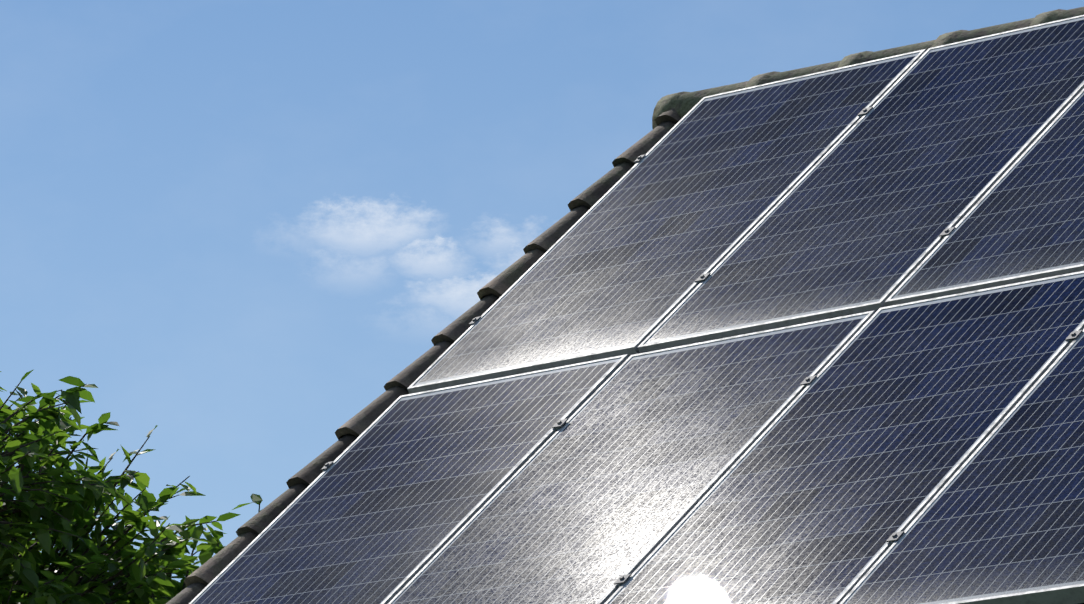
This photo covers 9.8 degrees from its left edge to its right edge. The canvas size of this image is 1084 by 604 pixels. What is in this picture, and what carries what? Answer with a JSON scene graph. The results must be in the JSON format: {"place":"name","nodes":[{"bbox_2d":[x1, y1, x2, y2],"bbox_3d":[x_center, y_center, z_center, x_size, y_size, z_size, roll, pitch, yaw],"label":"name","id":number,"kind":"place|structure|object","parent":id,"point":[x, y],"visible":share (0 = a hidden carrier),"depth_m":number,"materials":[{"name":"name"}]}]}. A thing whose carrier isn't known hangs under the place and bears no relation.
{"place":"outdoors","nodes":[
{"label":"outdoors","id":0,"kind":"place"},
{"bbox_2d":[0,370,262,603],"bbox_3d":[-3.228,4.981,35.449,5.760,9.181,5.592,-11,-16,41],"label":"walnut tree","id":1,"kind":"object","parent":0,"point":[72,562],"visible":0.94,"depth_m":35.40,"materials":[{"name":"green plant"}]},
{"bbox_2d":[0,0,1083,581],"label":"sky","id":2,"kind":"structure","parent":0,"point":[235,222],"materials":[{"name":"blue"}]},
{"bbox_2d":[166,108,1083,603],"bbox_3d":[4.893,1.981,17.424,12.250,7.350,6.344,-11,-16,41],"label":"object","id":3,"kind":"structure","parent":0,"point":[352,430],"depth_m":21.06,"materials":[{"name":"grey tile"}]},
{"bbox_2d":[189,15,1083,603],"bbox_3d":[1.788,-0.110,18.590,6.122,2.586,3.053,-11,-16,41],"label":"solar panels","id":4,"kind":"object","parent":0,"point":[813,339],"visible":1,"depth_m":19.37,"materials":[{"name":"blue glass"}]},
{"bbox_2d":[652,7,1083,128],"bbox_3d":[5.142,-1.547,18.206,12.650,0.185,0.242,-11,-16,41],"label":"house ridge tiles","id":5,"kind":"object","parent":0,"point":[683,104],"visible":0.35,"depth_m":21.74,"materials":[{"name":"grey tile"}]}
]}

